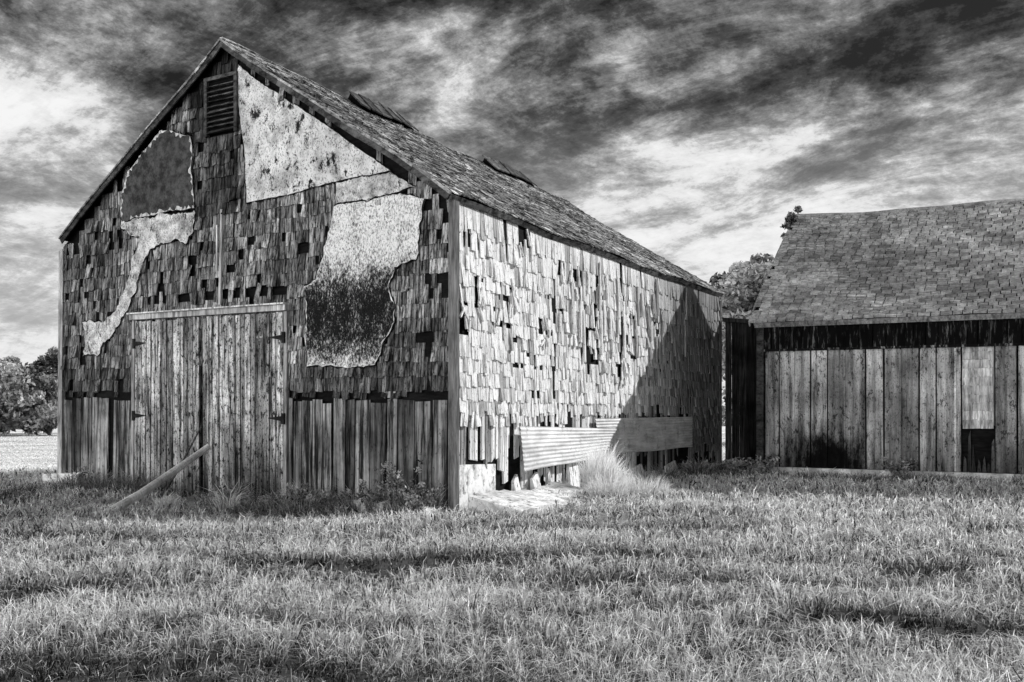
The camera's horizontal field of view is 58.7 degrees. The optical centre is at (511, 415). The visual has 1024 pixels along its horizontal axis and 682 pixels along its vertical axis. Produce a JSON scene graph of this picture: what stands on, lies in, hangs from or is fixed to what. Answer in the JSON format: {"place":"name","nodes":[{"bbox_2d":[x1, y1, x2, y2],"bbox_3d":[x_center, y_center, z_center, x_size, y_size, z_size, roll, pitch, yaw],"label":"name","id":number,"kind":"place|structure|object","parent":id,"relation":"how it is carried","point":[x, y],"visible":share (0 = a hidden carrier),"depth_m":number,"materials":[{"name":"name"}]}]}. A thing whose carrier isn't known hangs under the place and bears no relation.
{"place":"outdoors","nodes":[
{"label":"outdoors","id":0,"kind":"place"},
{"bbox_2d":[0,422,1023,681],"bbox_3d":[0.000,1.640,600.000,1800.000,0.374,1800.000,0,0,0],"label":"ground","id":1,"kind":"structure","parent":0,"point":[142,660],"depth_m":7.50,"materials":[{"name":"grey plant"}]},
{"bbox_2d":[0,483,44,497],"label":"weed tuft","id":2,"kind":"object","parent":1,"relation":"on","point":[5,489],"visible":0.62,"depth_m":17.83,"materials":[{"name":"grey plant"}]},
{"bbox_2d":[7,478,43,494],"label":"weed tuft","id":3,"kind":"object","parent":1,"relation":"on","point":[19,489],"visible":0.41,"depth_m":18.45,"materials":[{"name":"grey plant"}]},
{"bbox_2d":[0,356,53,435],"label":"tree","id":4,"kind":"object","parent":1,"relation":"on","point":[16,379],"visible":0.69,"depth_m":68.96,"materials":[{"name":"grey plant"}]},
{"bbox_2d":[5,373,57,435],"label":"tree","id":5,"kind":"object","parent":1,"relation":"on","point":[44,421],"visible":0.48,"depth_m":69.90,"materials":[{"name":"grey plant"}]},
{"bbox_2d":[13,487,49,499],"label":"weed tuft","id":6,"kind":"object","parent":1,"relation":"on","point":[20,494],"visible":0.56,"depth_m":17.20,"materials":[{"name":"grey plant"}]},
{"bbox_2d":[31,346,57,376],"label":"tree","id":7,"kind":"object","parent":1,"relation":"on","point":[49,361],"visible":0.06,"depth_m":78.80,"materials":[{"name":"grey plant"}]},
{"bbox_2d":[43,472,91,482],"bbox_3d":[-9.924,1.480,20.448,1.660,0.440,0.220,0,0,31],"label":"stone footing","id":8,"kind":"object","parent":1,"relation":"on","point":[48,476],"visible":0.27,"depth_m":20.53,"materials":[{"name":"stone"}]},
{"bbox_2d":[50,469,86,488],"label":"weed tuft","id":9,"kind":"object","parent":1,"relation":"on","point":[67,479],"visible":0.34,"depth_m":18.89,"materials":[{"name":"grey plant"}]},
{"bbox_2d":[46,467,100,493],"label":"weed tuft","id":10,"kind":"object","parent":1,"relation":"on","point":[74,486],"visible":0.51,"depth_m":18.58,"materials":[{"name":"grey plant"}]},
{"bbox_2d":[68,465,102,485],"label":"leafy weed","id":11,"kind":"object","parent":1,"relation":"on","point":[80,471],"visible":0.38,"depth_m":19.27,"materials":[{"name":"grey plant"}]},
{"bbox_2d":[65,487,113,497],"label":"weed tuft","id":12,"kind":"object","parent":1,"relation":"on","point":[90,492],"visible":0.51,"depth_m":17.70,"materials":[{"name":"grey plant"}]},
{"bbox_2d":[57,468,125,490],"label":"weed tuft","id":13,"kind":"object","parent":1,"relation":"on","point":[86,481],"visible":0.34,"depth_m":18.93,"materials":[{"name":"grey plant"}]},
{"bbox_2d":[79,468,122,490],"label":"weed tuft","id":14,"kind":"object","parent":1,"relation":"on","point":[93,484],"visible":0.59,"depth_m":18.47,"materials":[{"name":"grey plant"}]},
{"bbox_2d":[84,470,138,490],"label":"weed tuft","id":15,"kind":"object","parent":1,"relation":"on","point":[113,481],"visible":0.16,"depth_m":19.20,"materials":[{"name":"grey plant"}]},
{"bbox_2d":[99,480,149,495],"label":"weed tuft","id":16,"kind":"object","parent":1,"relation":"on","point":[126,489],"visible":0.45,"depth_m":18.06,"materials":[{"name":"grey plant"}]},
{"bbox_2d":[92,465,157,491],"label":"weed tuft","id":17,"kind":"object","parent":1,"relation":"on","point":[136,480],"visible":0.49,"depth_m":18.48,"materials":[{"name":"grey plant"}]},
{"bbox_2d":[109,480,145,493],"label":"weed tuft","id":18,"kind":"object","parent":1,"relation":"on","point":[124,486],"visible":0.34,"depth_m":18.27,"materials":[{"name":"grey plant"}]},
{"bbox_2d":[122,471,158,491],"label":"weed tuft","id":19,"kind":"object","parent":1,"relation":"on","point":[141,481],"visible":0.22,"depth_m":18.70,"materials":[{"name":"grey plant"}]},
{"bbox_2d":[106,444,210,510],"bbox_3d":[-6.494,1.206,16.474,0.230,1.259,3.464,0,0,14],"label":"wooden pole","id":20,"kind":"object","parent":1,"relation":"on","point":[153,485],"visible":0.77,"depth_m":16.67,"materials":[{"name":"grey wood"}]},
{"bbox_2d":[148,489,182,508],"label":"straw tuft","id":21,"kind":"object","parent":1,"relation":"on","point":[161,502],"visible":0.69,"depth_m":16.98,"materials":[{"name":"grey plant"}]},
{"bbox_2d":[155,483,191,497],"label":"weed tuft","id":22,"kind":"object","parent":1,"relation":"on","point":[177,493],"visible":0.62,"depth_m":18.27,"materials":[{"name":"grey plant"}]},
{"bbox_2d":[158,425,202,500],"bbox_3d":[-6.487,0.988,17.749,0.070,1.591,1.128,0,0,33],"label":"fallen branch","id":23,"kind":"object","parent":1,"relation":"on","point":[170,482],"visible":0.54,"depth_m":17.83,"materials":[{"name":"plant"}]},
{"bbox_2d":[198,483,240,510],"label":"weed tuft","id":24,"kind":"object","parent":1,"relation":"on","point":[206,500],"visible":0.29,"depth_m":17.32,"materials":[{"name":"grey plant"}]},
{"bbox_2d":[208,483,238,502],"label":"leafy weed","id":25,"kind":"object","parent":1,"relation":"on","point":[224,491],"visible":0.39,"depth_m":17.23,"materials":[{"name":"grey plant"}]},
{"bbox_2d":[199,493,260,515],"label":"weed tuft","id":26,"kind":"object","parent":1,"relation":"on","point":[217,508],"visible":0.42,"depth_m":16.38,"materials":[{"name":"grey plant"}]},
{"bbox_2d":[203,480,259,510],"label":"weed tuft","id":27,"kind":"object","parent":1,"relation":"on","point":[244,489],"visible":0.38,"depth_m":17.13,"materials":[{"name":"grey plant"}]},
{"bbox_2d":[204,482,261,514],"bbox_3d":[-5.136,1.514,16.624,1.341,0.673,1.234,0,0,23],"label":"straw tuft","id":28,"kind":"object","parent":1,"relation":"on","point":[232,500],"visible":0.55,"depth_m":16.62,"materials":[{"name":"grey plant"}]},
{"bbox_2d":[229,499,260,516],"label":"weed tuft","id":29,"kind":"object","parent":1,"relation":"on","point":[237,512],"visible":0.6,"depth_m":16.24,"materials":[{"name":"grey plant"}]},
{"bbox_2d":[237,498,277,516],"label":"weed tuft","id":30,"kind":"object","parent":1,"relation":"on","point":[264,508],"visible":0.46,"depth_m":16.19,"materials":[{"name":"grey plant"}]},
{"bbox_2d":[236,488,278,509],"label":"weed tuft","id":31,"kind":"object","parent":1,"relation":"on","point":[254,498],"visible":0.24,"depth_m":17.01,"materials":[{"name":"grey plant"}]},
{"bbox_2d":[259,493,288,511],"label":"leafy weed","id":32,"kind":"object","parent":1,"relation":"on","point":[270,498],"visible":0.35,"depth_m":16.37,"materials":[{"name":"grey plant"}]},
{"bbox_2d":[251,490,314,517],"bbox_3d":[-4.057,1.504,16.242,1.669,0.604,1.514,0,0,0],"label":"weed tuft","id":33,"kind":"object","parent":1,"relation":"on","point":[274,507],"visible":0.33,"depth_m":16.11,"materials":[{"name":"grey plant"}]},
{"bbox_2d":[263,505,317,520],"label":"weed tuft","id":34,"kind":"object","parent":1,"relation":"on","point":[285,512],"visible":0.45,"depth_m":15.44,"materials":[{"name":"grey plant"}]},
{"bbox_2d":[279,483,310,507],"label":"leafy weed","id":35,"kind":"object","parent":1,"relation":"on","point":[303,497],"visible":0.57,"depth_m":16.24,"materials":[{"name":"grey plant"}]},
{"bbox_2d":[265,486,336,518],"bbox_3d":[-3.690,1.472,15.737,1.698,0.618,1.478,0,0,0],"label":"weed tuft","id":36,"kind":"object","parent":1,"relation":"on","point":[296,506],"visible":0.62,"depth_m":15.61,"materials":[{"name":"grey plant"}]},
{"bbox_2d":[291,503,323,518],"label":"weed tuft","id":37,"kind":"object","parent":1,"relation":"on","point":[304,511],"visible":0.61,"depth_m":15.60,"materials":[{"name":"grey plant"}]},
{"bbox_2d":[284,479,333,508],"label":"weed tuft","id":38,"kind":"object","parent":1,"relation":"on","point":[310,493],"visible":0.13,"depth_m":16.46,"materials":[{"name":"grey plant"}]},
{"bbox_2d":[305,488,347,510],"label":"leafy weed","id":39,"kind":"object","parent":1,"relation":"on","point":[327,498],"visible":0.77,"depth_m":15.86,"materials":[{"name":"grey plant"}]},
{"bbox_2d":[313,500,361,515],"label":"weed tuft","id":40,"kind":"object","parent":1,"relation":"on","point":[342,511],"visible":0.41,"depth_m":15.57,"materials":[{"name":"grey plant"}]},
{"bbox_2d":[330,493,365,512],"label":"weed tuft","id":41,"kind":"object","parent":1,"relation":"on","point":[346,507],"visible":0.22,"depth_m":15.56,"materials":[{"name":"grey plant"}]},
{"bbox_2d":[331,484,368,514],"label":"weed tuft","id":42,"kind":"object","parent":1,"relation":"on","point":[344,501],"visible":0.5,"depth_m":15.60,"materials":[{"name":"grey plant"}]},
{"bbox_2d":[353,497,375,513],"bbox_3d":[-2.474,1.610,15.763,0.575,0.412,0.388,5,-4,16],"label":"stone","id":43,"kind":"object","parent":1,"relation":"on","point":[355,501],"visible":0.15,"depth_m":15.63,"materials":[{"name":"stone"}]},
{"bbox_2d":[346,478,395,510],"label":"leafy weed","id":44,"kind":"object","parent":1,"relation":"on","point":[371,493],"visible":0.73,"depth_m":15.46,"materials":[{"name":"grey plant"}]},
{"bbox_2d":[373,501,398,513],"bbox_3d":[-2.031,1.614,15.329,0.635,0.329,0.436,3,3,-15],"label":"stone","id":45,"kind":"object","parent":1,"relation":"on","point":[380,503],"visible":0.16,"depth_m":15.15,"materials":[{"name":"stone"}]},
{"bbox_2d":[366,497,411,516],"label":"weed tuft","id":46,"kind":"object","parent":1,"relation":"on","point":[385,508],"visible":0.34,"depth_m":14.80,"materials":[{"name":"grey plant"}]},
{"bbox_2d":[56,386,724,425],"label":"treeline","id":47,"kind":"object","parent":1,"relation":"on","point":[723,414],"visible":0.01,"depth_m":123.94,"materials":[{"name":"grey plant"}]},
{"bbox_2d":[57,37,725,512],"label":"barn","id":48,"kind":"structure","parent":1,"relation":"on","point":[273,277],"depth_m":17.89,"materials":[{"name":"grey wood"}]},
{"bbox_2d":[132,317,201,496],"bbox_3d":[-7.166,-0.075,18.900,2.079,3.876,0.116,0,0,31],"label":"barn door","id":49,"kind":"structure","parent":48,"relation":"in","point":[167,418],"depth_m":18.82,"materials":[{"name":"grey wood"}]},
{"bbox_2d":[203,312,284,504],"bbox_3d":[-5.225,-0.063,17.734,2.290,3.828,0.149,0,0,31],"label":"barn door","id":50,"kind":"structure","parent":48,"relation":"in","point":[244,417],"depth_m":17.70,"materials":[{"name":"grey wood"}]},
{"bbox_2d":[355,486,429,516],"bbox_3d":[-1.967,1.352,15.142,1.653,0.697,1.621,0,0,-15],"label":"weed tuft","id":51,"kind":"object","parent":1,"relation":"on","point":[370,508],"visible":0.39,"depth_m":15.03,"materials":[{"name":"grey plant"}]},
{"bbox_2d":[374,459,444,507],"bbox_3d":[-1.697,1.216,15.085,1.168,0.981,1.194,0,0,0],"label":"leafy weed","id":52,"kind":"object","parent":1,"relation":"on","point":[397,480],"visible":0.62,"depth_m":15.04,"materials":[{"name":"grey plant"}]},
{"bbox_2d":[385,489,433,511],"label":"weed tuft","id":53,"kind":"object","parent":1,"relation":"on","point":[405,497],"visible":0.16,"depth_m":15.27,"materials":[{"name":"grey plant"}]},
{"bbox_2d":[384,485,448,514],"bbox_3d":[-1.564,1.356,15.076,1.581,0.668,1.770,0,0,0],"label":"weed tuft","id":54,"kind":"object","parent":1,"relation":"on","point":[435,504],"visible":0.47,"depth_m":14.99,"materials":[{"name":"grey plant"}]},
{"bbox_2d":[394,483,440,514],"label":"leafy weed","id":55,"kind":"object","parent":1,"relation":"on","point":[420,504],"visible":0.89,"depth_m":14.52,"materials":[{"name":"grey plant"}]},
{"bbox_2d":[406,506,436,514],"bbox_3d":[-1.479,1.615,14.891,0.446,0.268,0.611,-1,-3,16],"label":"stone","id":56,"kind":"object","parent":1,"relation":"on","point":[424,509],"visible":0.13,"depth_m":14.76,"materials":[{"name":"stone"}]},
{"bbox_2d":[468,482,591,516],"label":"concrete slab","id":57,"kind":"structure","parent":1,"relation":"on","point":[521,500],"depth_m":15.52,"materials":[{"name":"white concrete"}]},
{"bbox_2d":[571,430,631,488],"bbox_3d":[1.766,0.893,18.195,1.363,1.446,1.443,0,0,0],"label":"tall grass clump","id":58,"kind":"object","parent":1,"relation":"on","point":[592,464],"visible":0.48,"depth_m":18.03,"materials":[{"name":"plant"}]},
{"bbox_2d":[579,469,635,496],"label":"tall grass clump","id":59,"kind":"object","parent":1,"relation":"on","point":[602,487],"visible":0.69,"depth_m":17.11,"materials":[{"name":"plant"}]},
{"bbox_2d":[587,460,642,484],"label":"tall grass clump","id":60,"kind":"object","parent":1,"relation":"on","point":[625,470],"visible":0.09,"depth_m":18.65,"materials":[{"name":"plant"}]},
{"bbox_2d":[618,470,673,496],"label":"tall grass clump","id":61,"kind":"object","parent":1,"relation":"on","point":[644,485],"visible":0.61,"depth_m":17.88,"materials":[{"name":"plant"}]},
{"bbox_2d":[627,463,665,485],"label":"weed tuft","id":62,"kind":"object","parent":1,"relation":"on","point":[646,476],"visible":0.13,"depth_m":19.90,"materials":[{"name":"grey plant"}]},
{"bbox_2d":[627,466,672,488],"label":"weed tuft","id":63,"kind":"object","parent":1,"relation":"on","point":[648,478],"visible":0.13,"depth_m":19.48,"materials":[{"name":"grey plant"}]},
{"bbox_2d":[632,472,671,484],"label":"tall grass clump","id":64,"kind":"object","parent":1,"relation":"on","point":[651,477],"visible":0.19,"depth_m":20.19,"materials":[{"name":"plant"}]},
{"bbox_2d":[636,459,693,479],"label":"weed tuft","id":65,"kind":"object","parent":1,"relation":"on","point":[672,475],"visible":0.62,"depth_m":21.32,"materials":[{"name":"grey plant"}]},
{"bbox_2d":[666,464,707,474],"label":"weed tuft","id":66,"kind":"object","parent":1,"relation":"on","point":[685,471],"visible":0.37,"depth_m":23.00,"materials":[{"name":"grey plant"}]},
{"bbox_2d":[674,458,710,476],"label":"weed tuft","id":67,"kind":"object","parent":1,"relation":"on","point":[695,468],"visible":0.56,"depth_m":22.72,"materials":[{"name":"grey plant"}]},
{"bbox_2d":[679,457,709,469],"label":"leafy weed","id":68,"kind":"object","parent":1,"relation":"on","point":[691,463],"visible":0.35,"depth_m":23.08,"materials":[{"name":"grey plant"}]},
{"bbox_2d":[678,458,724,475],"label":"weed tuft","id":69,"kind":"object","parent":1,"relation":"on","point":[708,472],"visible":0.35,"depth_m":22.81,"materials":[{"name":"grey plant"}]},
{"bbox_2d":[696,459,730,474],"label":"leafy weed","id":70,"kind":"object","parent":1,"relation":"on","point":[716,469],"visible":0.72,"depth_m":22.90,"materials":[{"name":"grey plant"}]},
{"bbox_2d":[714,466,745,478],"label":"weed tuft","id":71,"kind":"object","parent":1,"relation":"on","point":[732,473],"visible":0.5,"depth_m":22.35,"materials":[{"name":"grey plant"}]},
{"bbox_2d":[718,456,756,476],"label":"leafy weed","id":72,"kind":"object","parent":1,"relation":"on","point":[737,466],"visible":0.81,"depth_m":22.61,"materials":[{"name":"grey plant"}]},
{"bbox_2d":[722,318,756,465],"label":"link wall","id":73,"kind":"structure","parent":1,"relation":"on","point":[740,382],"depth_m":27.51,"materials":[{"name":"black wood"}]},
{"bbox_2d":[709,252,773,381],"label":"tree","id":74,"kind":"object","parent":1,"relation":"on","point":[738,299],"visible":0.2,"depth_m":43.64,"materials":[{"name":"grey plant"}]},
{"bbox_2d":[748,454,781,474],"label":"leafy weed","id":75,"kind":"object","parent":1,"relation":"on","point":[760,467],"visible":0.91,"depth_m":22.29,"materials":[{"name":"grey plant"}]},
{"bbox_2d":[765,468,791,476],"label":"weed tuft","id":76,"kind":"object","parent":1,"relation":"on","point":[781,474],"visible":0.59,"depth_m":21.98,"materials":[{"name":"grey plant"}]},
{"bbox_2d":[791,471,824,480],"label":"weed tuft","id":77,"kind":"object","parent":1,"relation":"on","point":[806,476],"visible":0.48,"depth_m":21.74,"materials":[{"name":"grey plant"}]},
{"bbox_2d":[806,468,846,480],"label":"weed tuft","id":78,"kind":"object","parent":1,"relation":"on","point":[826,474],"visible":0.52,"depth_m":21.27,"materials":[{"name":"grey plant"}]},
{"bbox_2d":[836,474,872,481],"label":"weed tuft","id":79,"kind":"object","parent":1,"relation":"on","point":[854,477],"visible":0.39,"depth_m":20.76,"materials":[{"name":"grey plant"}]},
{"bbox_2d":[847,470,871,481],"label":"weed tuft","id":80,"kind":"object","parent":1,"relation":"on","point":[858,476],"visible":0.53,"depth_m":20.78,"materials":[{"name":"grey plant"}]},
{"bbox_2d":[855,472,895,482],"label":"weed tuft","id":81,"kind":"object","parent":1,"relation":"on","point":[875,478],"visible":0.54,"depth_m":20.57,"materials":[{"name":"grey plant"}]},
{"bbox_2d":[748,198,1023,481],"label":"shed","id":82,"kind":"structure","parent":1,"relation":"on","point":[894,336],"depth_m":21.92,"materials":[{"name":"wood"}]},
{"bbox_2d":[780,206,802,238],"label":"vine","id":83,"kind":"object","parent":82,"relation":"attached to","point":[790,219],"visible":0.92,"depth_m":26.62,"materials":[{"name":"grey plant"}]},
{"bbox_2d":[880,456,918,478],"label":"leafy weed","id":84,"kind":"object","parent":1,"relation":"on","point":[902,470],"visible":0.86,"depth_m":20.70,"materials":[{"name":"grey plant"}]},
{"bbox_2d":[898,471,919,482],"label":"weed tuft","id":85,"kind":"object","parent":1,"relation":"on","point":[903,478],"visible":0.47,"depth_m":20.25,"materials":[{"name":"grey plant"}]},
{"bbox_2d":[897,471,925,481],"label":"weed tuft","id":86,"kind":"object","parent":1,"relation":"on","point":[912,476],"visible":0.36,"depth_m":20.68,"materials":[{"name":"grey plant"}]},
{"bbox_2d":[917,469,954,481],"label":"weed tuft","id":87,"kind":"object","parent":1,"relation":"on","point":[936,476],"visible":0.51,"depth_m":20.24,"materials":[{"name":"grey plant"}]},
{"bbox_2d":[930,474,972,480],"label":"weed tuft","id":88,"kind":"object","parent":1,"relation":"on","point":[948,477],"visible":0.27,"depth_m":20.27,"materials":[{"name":"grey plant"}]},
{"bbox_2d":[952,471,994,483],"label":"weed tuft","id":89,"kind":"object","parent":1,"relation":"on","point":[976,477],"visible":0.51,"depth_m":19.81,"materials":[{"name":"grey plant"}]},
{"bbox_2d":[1007,472,1023,484],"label":"weed tuft","id":90,"kind":"object","parent":1,"relation":"on","point":[1020,477],"visible":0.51,"depth_m":19.53,"materials":[{"name":"grey plant"}]},
{"bbox_2d":[0,0,1023,405],"label":"sky","id":91,"kind":"structure","parent":0,"point":[690,130],"materials":[{"name":"grey"}]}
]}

